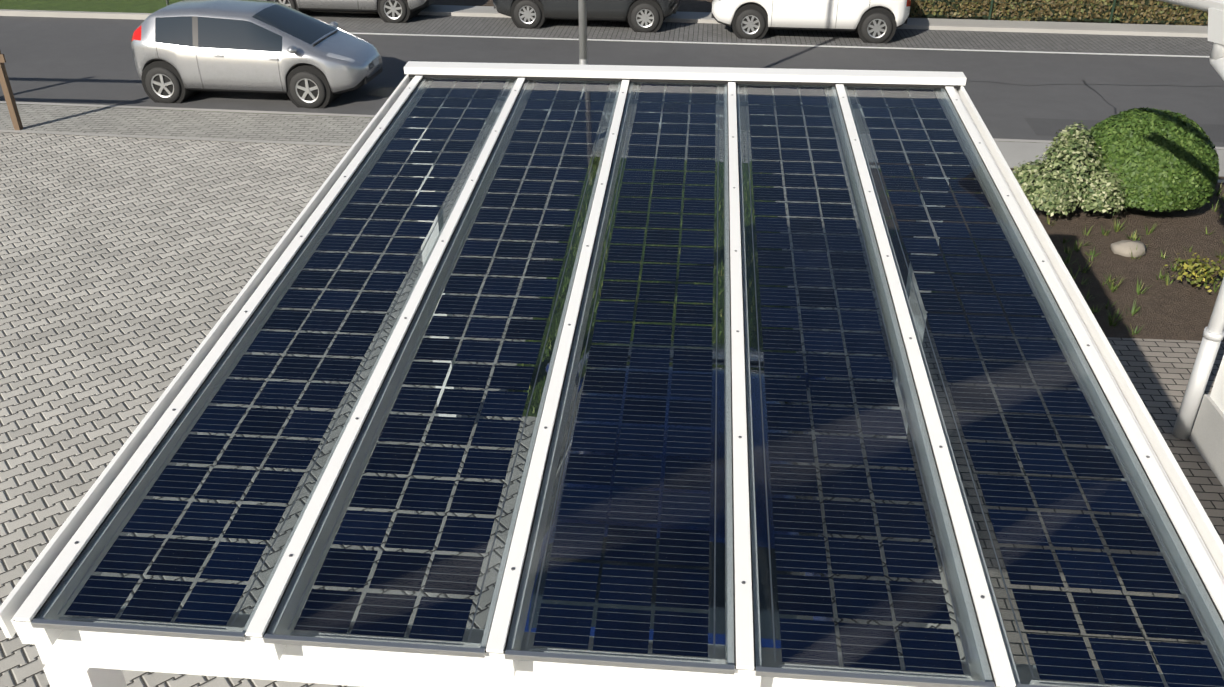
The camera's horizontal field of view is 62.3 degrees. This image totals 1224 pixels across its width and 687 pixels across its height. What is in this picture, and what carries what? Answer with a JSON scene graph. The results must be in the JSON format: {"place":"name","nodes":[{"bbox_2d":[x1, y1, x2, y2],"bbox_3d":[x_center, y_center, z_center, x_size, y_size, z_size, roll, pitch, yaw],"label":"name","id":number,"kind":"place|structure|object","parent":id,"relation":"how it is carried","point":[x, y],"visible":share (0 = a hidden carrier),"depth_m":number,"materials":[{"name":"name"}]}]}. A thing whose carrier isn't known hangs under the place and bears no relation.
{"place":"outdoors","nodes":[
{"label":"outdoors","id":0,"kind":"place"},
{"bbox_2d":[0,16,143,27],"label":"curb","id":1,"kind":"structure","parent":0,"point":[81,22],"depth_m":22.63,"materials":[{"name":"grey concrete"}]},
{"bbox_2d":[0,104,795,161],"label":"pavement pavers","id":2,"kind":"object","parent":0,"point":[253,126],"depth_m":15.90,"materials":[{"name":"grey concrete"}]},
{"bbox_2d":[0,51,22,129],"bbox_3d":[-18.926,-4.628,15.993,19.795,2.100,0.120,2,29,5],"label":"wooden post","id":3,"kind":"object","parent":2,"relation":"on","point":[10,102],"visible":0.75,"depth_m":15.45,"materials":[{"name":"brown wood"}]},
{"bbox_2d":[574,0,595,145],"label":"street lamp pole","id":4,"kind":"object","parent":2,"relation":"on","point":[583,60],"visible":0.29,"depth_m":14.25,"materials":[{"name":"silver metal"}]},
{"bbox_2d":[0,132,964,686],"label":"paved driveway","id":5,"kind":"structure","parent":0,"point":[128,268],"depth_m":10.44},
{"bbox_2d":[0,61,1223,686],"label":"carport frame","id":6,"kind":"object","parent":5,"relation":"on","point":[98,653],"visible":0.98,"depth_m":3.65,"materials":[{"name":"white metal"}]},
{"bbox_2d":[37,78,1223,686],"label":"carport glass","id":7,"kind":"object","parent":6,"relation":"in","point":[589,310],"visible":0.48,"depth_m":4.11,"materials":[{"name":"clear glass"}]},
{"bbox_2d":[58,79,1223,686],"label":"carport cells","id":8,"kind":"object","parent":7,"relation":"in","point":[1116,533],"visible":1,"depth_m":3.83,"materials":[{"name":"blue glass"}]},
{"bbox_2d":[524,341,835,647],"bbox_3d":[0.442,0.809,6.625,1.719,1.268,4.100,2,29,5],"label":"blue car","id":9,"kind":"object","parent":5,"relation":"on","point":[762,542],"depth_m":5.38,"materials":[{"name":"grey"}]},
{"bbox_2d":[546,356,824,433],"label":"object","id":10,"kind":"object","parent":5,"relation":"on","point":[805,377],"depth_m":7.26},
{"bbox_2d":[0,34,1221,149],"bbox_3d":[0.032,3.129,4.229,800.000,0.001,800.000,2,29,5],"label":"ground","id":11,"kind":"structure","parent":0,"point":[555,39],"depth_m":17.00,"materials":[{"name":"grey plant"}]},
{"bbox_2d":[0,9,151,19],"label":"sidewalk","id":12,"kind":"structure","parent":11,"relation":"on","point":[77,14],"depth_m":22.97,"materials":[{"name":"concrete"}]},
{"bbox_2d":[0,0,181,12],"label":"verge grass","id":13,"kind":"structure","parent":11,"relation":"on","point":[138,6],"depth_m":23.70,"materials":[{"name":"green plant"}]},
{"bbox_2d":[0,101,1223,149],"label":"kerb","id":14,"kind":"structure","parent":11,"relation":"on","point":[357,115],"depth_m":16.51,"materials":[{"name":"concrete"}]},
{"bbox_2d":[1189,355,1223,486],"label":"house wall","id":15,"kind":"structure","parent":11,"relation":"on","point":[1206,438],"depth_m":7.97,"materials":[{"name":"white paint"}]},
{"bbox_2d":[0,24,1223,146],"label":"asphalt road","id":16,"kind":"structure","parent":0,"point":[71,65],"depth_m":18.84,"materials":[{"name":"grey asphalt"}]},
{"bbox_2d":[131,0,382,108],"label":"car","id":17,"kind":"object","parent":16,"relation":"on","point":[183,50],"visible":1,"depth_m":16.50,"materials":[{"name":"paint"}]},
{"bbox_2d":[365,86,396,98],"bbox_3d":[-3.857,-4.346,17.503,0.800,0.012,0.800,2,29,5],"label":"manhole cover","id":18,"kind":"object","parent":16,"relation":"on","point":[384,92],"visible":0.52,"depth_m":17.46,"materials":[{"name":"grey metal"}]},
{"bbox_2d":[967,80,1203,114],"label":"road cracks","id":19,"kind":"object","parent":16,"relation":"on","point":[1115,112],"visible":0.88,"depth_m":17.73,"materials":[{"name":"grey asphalt"}]},
{"bbox_2d":[0,129,1223,182],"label":"pavement edge stones","id":20,"kind":"object","parent":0,"point":[191,138],"depth_m":15.25,"materials":[{"name":"concrete"}]},
{"bbox_2d":[508,156,802,416],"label":"lawn","id":21,"kind":"structure","parent":0,"point":[610,236],"depth_m":11.34,"materials":[{"name":"green plant"}]},
{"bbox_2d":[306,12,1213,55],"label":"parking bay paving","id":22,"kind":"structure","parent":0,"point":[722,33],"depth_m":21.14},
{"bbox_2d":[260,0,435,22],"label":"car","id":23,"kind":"object","parent":22,"relation":"on","point":[396,11],"visible":0.79,"depth_m":22.34,"materials":[{"name":"paint"}]},
{"bbox_2d":[493,0,680,32],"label":"car","id":24,"kind":"object","parent":22,"relation":"on","point":[646,16],"visible":0.98,"depth_m":21.43,"materials":[{"name":"paint"}]},
{"bbox_2d":[310,10,1207,37],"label":"kerb","id":25,"kind":"structure","parent":22,"relation":"on","point":[940,27],"depth_m":21.45,"materials":[{"name":"concrete"}]},
{"bbox_2d":[348,32,1209,57],"bbox_3d":[26.119,-4.570,17.676,71.300,0.001,0.120,4,30,7],"label":"parking line marking","id":26,"kind":"object","parent":22,"relation":"on","point":[788,45],"depth_m":20.38,"materials":[{"name":"white paint"}]},
{"bbox_2d":[711,0,910,42],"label":"car","id":27,"kind":"object","parent":22,"relation":"on","point":[874,21],"visible":1,"depth_m":20.46,"materials":[{"name":"paint"}]},
{"bbox_2d":[424,5,1207,31],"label":"sidewalk pavement","id":28,"kind":"structure","parent":0,"point":[1082,25],"depth_m":21.76,"materials":[{"name":"concrete"}]},
{"bbox_2d":[431,0,1207,25],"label":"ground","id":29,"kind":"structure","parent":0,"point":[695,6],"depth_m":23.93,"materials":[{"name":"grey concrete"}]},
{"bbox_2d":[908,0,1207,25],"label":"beech hedge","id":30,"kind":"object","parent":29,"relation":"on","point":[1031,11],"visible":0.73,"depth_m":21.88,"materials":[{"name":"green plant"}]},
{"bbox_2d":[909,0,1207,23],"bbox_3d":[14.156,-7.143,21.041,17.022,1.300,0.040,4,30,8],"label":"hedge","id":31,"kind":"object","parent":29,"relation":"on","point":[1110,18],"depth_m":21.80,"materials":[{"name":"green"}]},
{"bbox_2d":[797,134,1223,176],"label":"sidewalk","id":32,"kind":"structure","parent":0,"point":[1014,153],"depth_m":14.64,"materials":[{"name":"grey concrete"}]},
{"bbox_2d":[869,162,1223,341],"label":"garden bed soil","id":33,"kind":"structure","parent":0,"point":[1175,309],"depth_m":11.35,"materials":[{"name":"soil"}]},
{"bbox_2d":[878,164,1223,334],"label":"grass tufts","id":34,"kind":"object","parent":33,"relation":"on","point":[1138,291],"visible":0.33,"depth_m":11.19,"materials":[{"name":"green plant"}]},
{"bbox_2d":[1012,121,1126,215],"bbox_3d":[5.600,-2.163,12.302,1.353,0.959,1.062,2,29,5],"label":"variegated shrub","id":35,"kind":"object","parent":33,"relation":"on","point":[1062,176],"visible":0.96,"depth_m":12.14,"materials":[{"name":"green plant"}]},
{"bbox_2d":[1110,240,1145,256],"bbox_3d":[5.888,-1.077,11.539,0.376,0.202,0.306,2,29,5],"label":"garden rock","id":36,"kind":"object","parent":33,"relation":"on","point":[1125,248],"visible":0.85,"depth_m":11.45,"materials":[{"name":"beige stone"}]},
{"bbox_2d":[1089,107,1219,211],"bbox_3d":[6.614,-2.305,12.586,1.705,1.209,1.701,2,29,5],"label":"boxwood bush","id":37,"kind":"object","parent":33,"relation":"on","point":[1162,160],"visible":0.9,"depth_m":12.03,"materials":[{"name":"green plant"}]},
{"bbox_2d":[1162,249,1223,291],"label":"yellow shrubs","id":38,"kind":"object","parent":33,"relation":"on","point":[1198,278],"visible":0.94,"depth_m":10.61,"materials":[{"name":"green plant"}]},
{"bbox_2d":[875,328,1223,672],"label":"path pavers","id":39,"kind":"object","parent":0,"point":[1158,371],"depth_m":8.28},
{"bbox_2d":[1159,0,1223,438],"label":"downpipe and gutter","id":40,"kind":"object","parent":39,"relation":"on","point":[1213,335],"visible":1,"depth_m":7.86,"materials":[{"name":"white painted metal"},{"name":"zinc"}]},
{"bbox_2d":[1024,118,1223,141],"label":"road patch","id":41,"kind":"object","parent":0,"point":[1052,127],"visible":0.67,"depth_m":15.66,"materials":[{"name":"grey asphalt"}]}
]}

